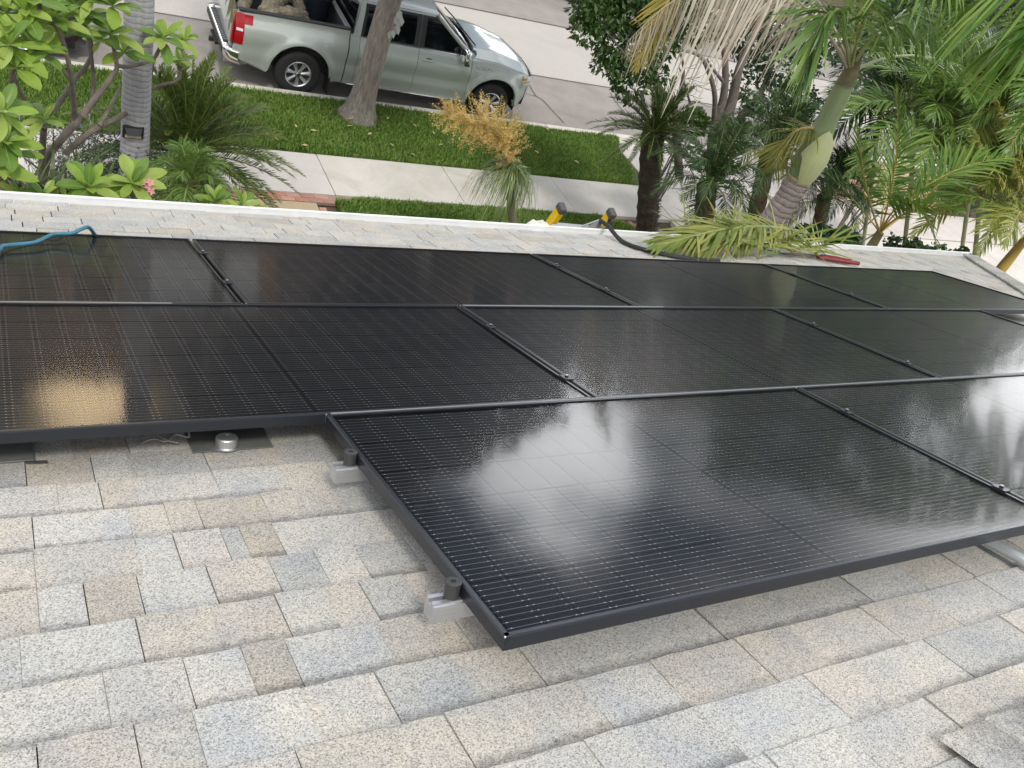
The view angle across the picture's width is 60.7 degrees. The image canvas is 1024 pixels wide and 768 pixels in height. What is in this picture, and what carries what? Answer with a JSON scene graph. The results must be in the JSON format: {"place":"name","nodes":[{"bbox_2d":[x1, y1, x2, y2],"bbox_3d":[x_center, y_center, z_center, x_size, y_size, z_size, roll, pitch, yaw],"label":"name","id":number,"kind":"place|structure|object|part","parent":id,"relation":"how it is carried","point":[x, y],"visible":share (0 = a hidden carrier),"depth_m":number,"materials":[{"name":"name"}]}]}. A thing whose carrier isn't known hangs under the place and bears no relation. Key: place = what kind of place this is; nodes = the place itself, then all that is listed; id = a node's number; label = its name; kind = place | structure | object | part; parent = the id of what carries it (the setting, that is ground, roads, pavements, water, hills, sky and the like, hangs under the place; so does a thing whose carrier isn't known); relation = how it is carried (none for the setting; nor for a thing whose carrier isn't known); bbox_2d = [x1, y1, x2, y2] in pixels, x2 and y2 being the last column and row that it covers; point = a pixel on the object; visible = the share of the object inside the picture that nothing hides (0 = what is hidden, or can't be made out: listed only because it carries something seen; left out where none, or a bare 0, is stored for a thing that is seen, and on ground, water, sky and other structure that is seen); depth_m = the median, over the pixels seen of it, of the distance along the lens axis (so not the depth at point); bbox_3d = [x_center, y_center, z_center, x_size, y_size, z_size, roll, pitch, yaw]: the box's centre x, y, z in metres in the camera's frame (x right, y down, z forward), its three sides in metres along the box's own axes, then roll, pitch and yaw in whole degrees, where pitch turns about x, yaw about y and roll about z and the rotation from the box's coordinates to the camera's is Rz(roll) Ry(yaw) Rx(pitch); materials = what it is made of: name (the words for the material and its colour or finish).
{"place":"outdoors","nodes":[
{"label":"outdoors","id":0,"kind":"place"},
{"bbox_2d":[0,83,43,182],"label":"plumeria","id":1,"kind":"object","parent":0,"point":[14,133],"visible":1,"depth_m":5.34,"materials":[{"name":"green plant"}]},
{"bbox_2d":[0,3,88,52],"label":"parked car","id":2,"kind":"object","parent":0,"point":[71,41],"visible":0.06,"depth_m":13.51,"materials":[{"name":"grey paint"}]},
{"bbox_2d":[0,160,126,197],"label":"plumeria","id":3,"kind":"object","parent":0,"point":[92,183],"visible":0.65,"depth_m":5.64,"materials":[{"name":"green plant"}]},
{"bbox_2d":[101,154,166,199],"bbox_3d":[-2.542,-1.335,5.934,0.410,0.437,0.447,13,39,-14],"label":"plumeria","id":4,"kind":"object","parent":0,"point":[138,175],"visible":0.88,"depth_m":5.83,"materials":[{"name":"green plant"}]},
{"bbox_2d":[193,184,265,206],"bbox_3d":[-1.999,-1.250,6.272,0.550,0.336,0.284,-3,45,-30],"label":"plumeria","id":5,"kind":"object","parent":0,"point":[220,194],"visible":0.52,"depth_m":6.20,"materials":[{"name":"green plant"}]},
{"bbox_2d":[150,185,363,210],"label":"walkway","id":6,"kind":"structure","parent":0,"point":[297,201],"depth_m":12.67,"materials":[{"name":"red brick"}]},
{"bbox_2d":[0,60,638,185],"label":"verge","id":7,"kind":"structure","parent":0,"point":[635,174],"depth_m":14.95,"materials":[{"name":"green plant"}]},
{"bbox_2d":[337,0,403,126],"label":"street tree","id":8,"kind":"object","parent":7,"relation":"on","point":[358,106],"visible":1,"depth_m":14.58,"materials":[{"name":"grey plant"}]},
{"bbox_2d":[264,117,578,162],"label":"fallen leaves","id":9,"kind":"object","parent":7,"relation":"on","point":[392,144],"visible":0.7,"depth_m":14.79,"materials":[{"name":"beige plant"}]},
{"bbox_2d":[0,1,968,176],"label":"road","id":10,"kind":"structure","parent":0,"point":[559,102],"depth_m":18.52,"materials":[{"name":"concrete"}]},
{"bbox_2d":[207,0,532,116],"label":"pickup truck","id":11,"kind":"object","parent":10,"relation":"on","point":[434,51],"visible":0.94,"depth_m":15.54,"materials":[{"name":"silver metal"}]},
{"bbox_2d":[237,0,252,7],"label":"palm offcut","id":12,"kind":"object","parent":11,"relation":"in","point":[245,3],"visible":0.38,"depth_m":14.58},
{"bbox_2d":[257,0,288,9],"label":"palm offcut","id":13,"kind":"object","parent":11,"relation":"in","point":[266,4],"visible":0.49,"depth_m":14.65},
{"bbox_2d":[262,5,305,18],"bbox_3d":[-3.839,-6.277,15.022,0.604,0.604,1.480,30,38,8],"label":"palm offcut","id":14,"kind":"object","parent":11,"relation":"in","point":[289,10],"visible":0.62,"depth_m":14.66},
{"bbox_2d":[288,0,309,18],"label":"palm offcut","id":15,"kind":"object","parent":11,"relation":"in","point":[299,4],"visible":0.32,"depth_m":15.05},
{"bbox_2d":[303,0,333,21],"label":"bin","id":16,"kind":"object","parent":11,"relation":"in","point":[317,10],"visible":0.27,"depth_m":15.46,"materials":[{"name":"black plastic"}]},
{"bbox_3d":[-2.957,-6.839,15.561,0.076,0.420,1.560,-1,44,-29],"label":"back window","id":17,"kind":"part","parent":11,"relation":"part of","materials":[{"name":"black glass"}]},
{"bbox_3d":[-2.221,-5.942,15.594,1.103,1.382,0.303,-1,44,-29],"label":"rear door","id":18,"kind":"part","parent":11,"relation":"part of","materials":[{"name":"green metal"}]},
{"bbox_3d":[-1.273,-5.965,16.128,1.086,1.382,0.303,-1,44,-29],"label":"front door","id":19,"kind":"part","parent":11,"relation":"part of","materials":[{"name":"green metal"}]},
{"bbox_2d":[335,195,635,230],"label":"lawn","id":20,"kind":"structure","parent":0,"point":[430,211],"depth_m":13.60,"materials":[{"name":"green plant"}]},
{"bbox_2d":[428,89,537,222],"bbox_3d":[-0.340,-2.546,11.809,2.032,2.842,1.218,-22,57,-43],"label":"ponytail palm","id":21,"kind":"object","parent":20,"relation":"on","point":[510,167],"visible":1,"depth_m":11.47,"materials":[{"name":"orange plant"}]},
{"bbox_2d":[587,75,712,231],"bbox_3d":[1.906,-3.273,13.306,2.121,2.908,1.947,-3,45,-30],"label":"sago palm","id":22,"kind":"object","parent":20,"relation":"on","point":[657,129],"visible":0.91,"depth_m":12.74,"materials":[{"name":"green plant"}]},
{"bbox_2d":[646,110,772,224],"bbox_3d":[2.573,-2.603,11.581,1.624,2.025,1.791,-3,45,-30],"label":"date palm","id":23,"kind":"object","parent":20,"relation":"on","point":[723,166],"visible":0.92,"depth_m":11.25,"materials":[{"name":"green plant"}]},
{"bbox_2d":[0,0,1023,231],"bbox_3d":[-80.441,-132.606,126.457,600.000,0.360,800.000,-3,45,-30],"label":"ground","id":24,"kind":"structure","parent":0,"point":[661,225],"depth_m":22.96,"materials":[{"name":"soil"}]},
{"bbox_2d":[9,179,28,190],"bbox_3d":[1.111,-0.962,12.831,19.299,0.198,4.859,0,44,-28],"label":"ground cover","id":25,"kind":"object","parent":24,"relation":"on","point":[19,182],"depth_m":10.85,"materials":[{"name":"green plant"}]},
{"bbox_2d":[0,128,120,196],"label":"flax plant","id":26,"kind":"object","parent":24,"relation":"on","point":[52,175],"visible":0.17,"depth_m":6.62,"materials":[{"name":"plant"}]},
{"bbox_2d":[26,117,120,190],"bbox_3d":[-4.302,-1.556,8.845,1.377,2.429,0.891,26,37,2],"label":"shrub","id":27,"kind":"object","parent":24,"relation":"on","point":[82,145],"visible":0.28,"depth_m":8.30,"materials":[{"name":"green plant"}]},
{"bbox_2d":[7,103,165,198],"bbox_3d":[-5.141,-2.434,10.412,2.672,1.210,2.026,-3,45,-30],"label":"lavender","id":28,"kind":"object","parent":24,"relation":"on","point":[90,122],"visible":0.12,"depth_m":10.31,"materials":[{"name":"plant"}]},
{"bbox_2d":[0,0,198,184],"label":"plumeria","id":29,"kind":"object","parent":24,"relation":"on","point":[40,38],"visible":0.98,"depth_m":6.42,"materials":[{"name":"green plant"}]},
{"bbox_2d":[83,139,203,202],"bbox_3d":[-3.545,-1.102,8.496,1.375,2.687,0.816,34,39,13],"label":"shrub","id":30,"kind":"object","parent":24,"relation":"on","point":[150,155],"visible":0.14,"depth_m":7.83,"materials":[{"name":"green plant"}]},
{"bbox_2d":[120,0,239,198],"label":"king palm","id":31,"kind":"object","parent":24,"relation":"on","point":[136,95],"visible":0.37,"depth_m":7.43,"materials":[{"name":"grey plant"}]},
{"bbox_2d":[122,124,143,138],"bbox_3d":[-3.305,-2.191,7.641,0.170,0.110,0.065,-3,45,-30],"label":"solar lamp","id":32,"kind":"object","parent":31,"relation":"attached to","point":[128,131],"visible":1,"depth_m":7.62,"materials":[{"name":"black"}]},
{"bbox_2d":[61,48,306,207],"bbox_3d":[-3.441,-1.979,9.229,2.371,3.182,2.335,-3,45,-30],"label":"sago palm","id":33,"kind":"object","parent":24,"relation":"on","point":[193,113],"visible":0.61,"depth_m":8.61,"materials":[{"name":"green plant"}]},
{"bbox_2d":[146,134,233,203],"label":"date palm","id":34,"kind":"object","parent":24,"relation":"on","point":[186,161],"visible":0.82,"depth_m":7.08,"materials":[{"name":"green plant"}]},
{"bbox_2d":[41,59,832,164],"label":"kerb","id":35,"kind":"structure","parent":24,"relation":"on","point":[623,136],"depth_m":16.04,"materials":[{"name":"concrete"}]},
{"bbox_2d":[0,191,1023,767],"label":"house","id":36,"kind":"structure","parent":24,"relation":"on","point":[178,603],"depth_m":1.76,"materials":[{"name":"grey"}]},
{"bbox_2d":[0,442,33,462],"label":"flashing sheet","id":37,"kind":"object","parent":36,"relation":"on","point":[15,452],"visible":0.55,"depth_m":2.13,"materials":[{"name":"metal"}]},
{"bbox_2d":[25,460,47,462],"bbox_3d":[-1.144,0.187,2.108,0.048,0.007,0.006,3,42,-26],"label":"nail","id":38,"kind":"object","parent":36,"relation":"on","point":[43,461],"visible":1,"depth_m":2.11,"materials":[{"name":"black metal"}]},
{"bbox_2d":[139,432,190,444],"bbox_3d":[-0.914,0.144,2.306,0.130,0.020,0.048,-3,45,-30],"label":"loose wire","id":39,"kind":"object","parent":36,"relation":"on","point":[166,440],"visible":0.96,"depth_m":2.30,"materials":[{"name":"brown"}]},
{"bbox_2d":[184,428,272,452],"bbox_3d":[-0.769,0.137,2.382,0.211,0.040,0.140,-3,23,-30],"label":"roof mount","id":40,"kind":"object","parent":36,"relation":"attached to","point":[224,440],"visible":0.98,"depth_m":2.37,"materials":[{"name":"metal"}]},
{"bbox_2d":[198,250,797,274],"bbox_3d":[0.202,-0.618,4.803,7.432,0.130,0.202,-3,23,-30],"label":"mounting rail","id":41,"kind":"object","parent":36,"relation":"attached to","point":[202,252],"visible":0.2,"depth_m":4.25,"materials":[{"name":"metal"}]},
{"bbox_2d":[330,408,854,483],"bbox_3d":[1.183,0.117,3.210,3.867,0.130,0.202,-3,23,-30],"label":"mounting rail","id":42,"kind":"object","parent":36,"relation":"attached to","point":[347,470],"visible":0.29,"depth_m":2.17,"materials":[{"name":"metal"}]},
{"bbox_2d":[221,279,1007,314],"bbox_3d":[0.428,-0.447,4.432,7.432,0.130,0.202,-3,23,-30],"label":"mounting rail","id":43,"kind":"object","parent":36,"relation":"attached to","point":[227,282],"visible":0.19,"depth_m":4.33,"materials":[{"name":"metal"}]},
{"bbox_2d":[0,230,242,303],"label":"solar module","id":44,"kind":"object","parent":43,"relation":"attached to","point":[91,268],"visible":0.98,"depth_m":3.35,"materials":[{"name":"black"}]},
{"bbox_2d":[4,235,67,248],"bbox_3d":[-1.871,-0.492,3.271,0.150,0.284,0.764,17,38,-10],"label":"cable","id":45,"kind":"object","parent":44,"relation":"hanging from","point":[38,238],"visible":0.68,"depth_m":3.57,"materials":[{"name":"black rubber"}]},
{"bbox_2d":[0,225,98,252],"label":"hose","id":46,"kind":"object","parent":44,"relation":"on","point":[46,237],"visible":0.91,"depth_m":3.53,"materials":[{"name":"blue rubber"}]},
{"bbox_2d":[0,301,161,302],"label":"trim strip","id":47,"kind":"object","parent":44,"relation":"attached to","point":[85,302],"depth_m":2.94,"materials":[{"name":"black metal"}]},
{"bbox_2d":[192,238,635,306],"bbox_3d":[-0.438,-0.496,4.072,1.821,0.043,1.016,-3,23,-30],"label":"solar module","id":48,"kind":"object","parent":43,"relation":"attached to","point":[255,272],"visible":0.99,"depth_m":3.99,"materials":[{"name":"black"}]},
{"bbox_2d":[532,253,887,308],"bbox_3d":[1.140,-0.566,5.002,1.821,0.043,1.016,-3,23,-30],"label":"solar module","id":49,"kind":"object","parent":43,"relation":"attached to","point":[664,282],"visible":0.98,"depth_m":4.95,"materials":[{"name":"black"}]},
{"bbox_2d":[764,263,1023,313],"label":"solar module","id":50,"kind":"object","parent":43,"relation":"attached to","point":[901,289],"visible":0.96,"depth_m":5.88,"materials":[{"name":"black"}]},
{"bbox_2d":[484,322,818,329],"bbox_3d":[0.711,-0.240,3.987,5.699,0.130,0.202,-3,23,-30],"label":"mounting rail","id":51,"kind":"object","parent":36,"relation":"attached to","point":[490,326],"visible":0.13,"depth_m":3.41,"materials":[{"name":"metal"}]},
{"bbox_2d":[460,305,939,397],"bbox_3d":[0.810,-0.156,3.707,1.821,0.043,1.016,-3,23,-30],"label":"solar module","id":52,"kind":"object","parent":51,"relation":"attached to","point":[594,352],"visible":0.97,"depth_m":3.62,"materials":[{"name":"black"}]},
{"bbox_2d":[463,305,662,306],"bbox_3d":[0.259,-0.347,3.923,1.079,0.008,0.009,-3,23,-30],"label":"trim strip","id":53,"kind":"object","parent":52,"relation":"attached to","point":[572,306],"depth_m":3.92,"materials":[{"name":"black metal"}]},
{"bbox_2d":[598,218,719,261],"bbox_3d":[0.928,-1.075,6.570,0.466,0.467,1.171,-12,50,-38],"label":"cord","id":54,"kind":"object","parent":36,"relation":"attached to","point":[623,241],"visible":0.88,"depth_m":6.24,"materials":[{"name":"black rubber"}]},
{"bbox_2d":[423,484,1010,623],"bbox_3d":[1.467,0.334,2.740,3.872,0.130,0.202,-3,23,-30],"label":"mounting rail","id":55,"kind":"object","parent":36,"relation":"attached to","point":[448,604],"visible":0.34,"depth_m":1.70,"materials":[{"name":"metal"}]},
{"bbox_2d":[325,387,1023,650],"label":"solar module","id":56,"kind":"object","parent":55,"relation":"attached to","point":[530,523],"visible":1,"depth_m":2.24,"materials":[{"name":"black"}]},
{"bbox_2d":[797,374,1023,500],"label":"solar module","id":57,"kind":"object","parent":55,"relation":"on","point":[973,426],"visible":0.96,"depth_m":3.25,"materials":[{"name":"black"}]},
{"bbox_2d":[330,373,1023,413],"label":"trim strip","id":58,"kind":"object","parent":57,"relation":"attached to","point":[648,395],"depth_m":2.91,"materials":[{"name":"black metal"}]},
{"bbox_2d":[559,361,913,380],"bbox_3d":[0.927,-0.036,3.518,5.579,0.130,0.202,-3,23,-30],"label":"mounting rail","id":59,"kind":"object","parent":36,"relation":"attached to","point":[566,377],"visible":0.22,"depth_m":2.97,"materials":[{"name":"metal"}]},
{"bbox_2d":[0,302,592,443],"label":"solar module","id":60,"kind":"object","parent":59,"relation":"on","point":[70,371],"visible":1,"depth_m":2.67,"materials":[{"name":"black"}]},
{"bbox_2d":[773,308,1023,377],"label":"solar module","id":61,"kind":"object","parent":59,"relation":"on","point":[943,343],"visible":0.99,"depth_m":4.54,"materials":[{"name":"black"}]},
{"bbox_2d":[635,187,871,262],"bbox_3d":[1.875,-1.243,7.088,2.653,0.821,1.288,-3,45,-30],"label":"cut frond","id":62,"kind":"object","parent":36,"relation":"on","point":[706,240],"visible":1,"depth_m":6.67,"materials":[{"name":"green plant"}]},
{"bbox_2d":[767,249,859,265],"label":"loppers","id":63,"kind":"object","parent":36,"relation":"on","point":[837,259],"visible":0.91,"depth_m":7.16,"materials":[{"name":"red metal"}]},
{"bbox_2d":[984,541,1023,565],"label":"conduit","id":64,"kind":"object","parent":36,"relation":"attached to","point":[1008,552],"visible":0.46,"depth_m":2.43,"materials":[{"name":"silver metal"}]},
{"bbox_2d":[545,202,616,228],"bbox_3d":[-0.301,-0.381,8.314,0.876,3.736,1.365,-3,45,-30],"label":"ladder","id":65,"kind":"object","parent":24,"relation":"on","point":[560,210],"visible":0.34,"depth_m":6.98,"materials":[{"name":"yellow"}]},
{"bbox_2d":[526,219,548,224],"bbox_3d":[0.204,-1.242,6.958,0.234,0.113,0.126,-3,45,-30],"label":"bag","id":66,"kind":"object","parent":65,"relation":"on","point":[538,222],"visible":0.37,"depth_m":6.93,"materials":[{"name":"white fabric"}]},
{"bbox_2d":[618,0,996,237],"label":"king palm","id":67,"kind":"object","parent":24,"relation":"on","point":[811,158],"visible":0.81,"depth_m":7.46,"materials":[{"name":"green plant"}]},
{"bbox_2d":[792,222,862,244],"bbox_3d":[3.258,-0.642,11.084,1.167,3.300,0.554,-3,45,-30],"label":"shrub","id":68,"kind":"object","parent":24,"relation":"on","point":[829,233],"visible":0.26,"depth_m":10.07,"materials":[{"name":"green plant"}]},
{"bbox_2d":[835,156,958,207],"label":"block wall","id":69,"kind":"structure","parent":24,"relation":"on","point":[904,175],"depth_m":20.68,"materials":[{"name":"concrete"}]},
{"bbox_2d":[821,79,1019,249],"bbox_3d":[4.596,-1.633,11.767,1.846,4.778,3.375,42,41,22],"label":"areca palm","id":70,"kind":"object","parent":24,"relation":"on","point":[894,164],"visible":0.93,"depth_m":10.56,"materials":[{"name":"green plant"}]},
{"bbox_2d":[830,0,1023,243],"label":"shrub","id":71,"kind":"object","parent":24,"relation":"on","point":[895,11],"visible":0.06,"depth_m":15.38,"materials":[{"name":"green plant"}]},
{"bbox_2d":[882,231,974,254],"bbox_3d":[4.995,-0.695,12.210,1.506,3.144,0.437,5,41,-23],"label":"shrub","id":72,"kind":"object","parent":24,"relation":"on","point":[915,243],"visible":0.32,"depth_m":11.16,"materials":[{"name":"green plant"}]},
{"bbox_2d":[901,0,1023,146],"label":"king palm","id":73,"kind":"object","parent":24,"relation":"on","point":[995,53],"visible":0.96,"depth_m":6.54,"materials":[{"name":"green plant"}]},
{"bbox_2d":[908,0,1019,25],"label":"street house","id":74,"kind":"structure","parent":24,"relation":"on","point":[1014,4],"depth_m":49.49,"materials":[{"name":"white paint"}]},
{"bbox_2d":[1005,0,1019,14],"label":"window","id":75,"kind":"structure","parent":74,"relation":"in","point":[1013,5],"depth_m":49.55,"materials":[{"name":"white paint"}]},
{"bbox_2d":[931,155,1023,221],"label":"shrub","id":76,"kind":"object","parent":24,"relation":"on","point":[971,207],"visible":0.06,"depth_m":22.91,"materials":[{"name":"green plant"}]},
{"bbox_2d":[18,126,1023,245],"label":"pavement","id":77,"kind":"structure","parent":0,"point":[340,176],"depth_m":14.59,"materials":[{"name":"concrete"}]},
{"bbox_2d":[96,0,1022,137],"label":"road","id":78,"kind":"structure","parent":0,"point":[541,49],"depth_m":22.02,"materials":[{"name":"grey asphalt"}]},
{"bbox_2d":[563,0,718,176],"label":"broadleaf tree","id":79,"kind":"object","parent":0,"point":[592,11],"visible":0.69,"depth_m":12.31,"materials":[{"name":"green plant"}]},
{"bbox_2d":[627,221,661,230],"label":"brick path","id":80,"kind":"structure","parent":0,"point":[631,222],"depth_m":15.77,"materials":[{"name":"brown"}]},
{"bbox_2d":[659,105,710,198],"bbox_3d":[2.621,-3.480,14.746,0.604,2.551,0.634,-3,45,-30],"label":"shrub","id":81,"kind":"object","parent":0,"point":[700,122],"visible":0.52,"depth_m":14.04,"materials":[{"name":"green plant"}]},
{"bbox_2d":[434,0,1013,116],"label":"road","id":82,"kind":"structure","parent":0,"point":[548,11],"depth_m":24.25,"materials":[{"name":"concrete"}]},
{"bbox_2d":[711,9,841,40],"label":"kerb","id":83,"kind":"structure","parent":82,"relation":"on","point":[775,23],"depth_m":32.26,"materials":[{"name":"concrete"}]},
{"bbox_2d":[619,138,896,210],"bbox_3d":[5.790,-4.719,19.979,7.900,0.070,1.900,-3,45,-30],"label":"driveway apron","id":84,"kind":"object","parent":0,"point":[635,164],"visible":0.1,"depth_m":18.88,"materials":[{"name":"concrete"}]},
{"bbox_2d":[676,0,853,165],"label":"bare tree","id":85,"kind":"object","parent":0,"point":[725,103],"visible":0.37,"depth_m":13.66,"materials":[{"name":"green plant"}]},
{"bbox_2d":[702,68,835,238],"bbox_3d":[3.632,-3.111,12.739,2.043,3.094,2.356,14,39,-13],"label":"date palm","id":86,"kind":"object","parent":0,"point":[772,118],"visible":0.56,"depth_m":12.31,"materials":[{"name":"green plant"}]},
{"bbox_2d":[700,0,896,46],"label":"verge","id":87,"kind":"structure","parent":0,"point":[787,17],"depth_m":34.30,"materials":[{"name":"green plant"}]},
{"bbox_2d":[879,0,1021,30],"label":"hedge","id":88,"kind":"object","parent":87,"relation":"on","point":[937,4],"visible":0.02,"depth_m":44.20,"materials":[{"name":"green plant"}]},
{"bbox_2d":[670,221,1023,283],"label":"driveway","id":89,"kind":"structure","parent":0,"point":[995,257],"depth_m":20.75,"materials":[{"name":"concrete"}]},
{"bbox_2d":[765,129,880,243],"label":"date palm","id":90,"kind":"object","parent":89,"relation":"on","point":[822,202],"visible":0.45,"depth_m":12.52,"materials":[{"name":"green plant"}]},
{"bbox_2d":[811,26,962,244],"bbox_3d":[5.658,-3.779,13.971,2.516,3.861,2.322,25,37,2],"label":"areca palm","id":91,"kind":"object","parent":89,"relation":"on","point":[876,77],"visible":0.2,"depth_m":13.14,"materials":[{"name":"green plant"}]},
{"bbox_2d":[839,20,1015,236],"bbox_3d":[5.494,-3.256,12.153,2.577,3.524,2.689,31,38,9],"label":"areca palm","id":92,"kind":"object","parent":89,"relation":"on","point":[933,108],"visible":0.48,"depth_m":11.44,"materials":[{"name":"green plant"}]},
{"bbox_2d":[875,14,1023,245],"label":"areca palm","id":93,"kind":"object","parent":89,"relation":"on","point":[967,207],"visible":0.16,"depth_m":11.55,"materials":[{"name":"green plant"}]},
{"bbox_2d":[897,119,1023,254],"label":"areca palm","id":94,"kind":"object","parent":89,"relation":"on","point":[989,186],"visible":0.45,"depth_m":11.77,"materials":[{"name":"green plant"}]},
{"bbox_2d":[909,10,1023,244],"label":"areca palm","id":95,"kind":"object","parent":89,"relation":"on","point":[989,112],"visible":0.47,"depth_m":11.09,"materials":[{"name":"green plant"}]},
{"bbox_2d":[941,97,1023,272],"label":"areca palm","id":96,"kind":"object","parent":89,"relation":"on","point":[1010,257],"visible":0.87,"depth_m":11.05,"materials":[{"name":"green plant"}]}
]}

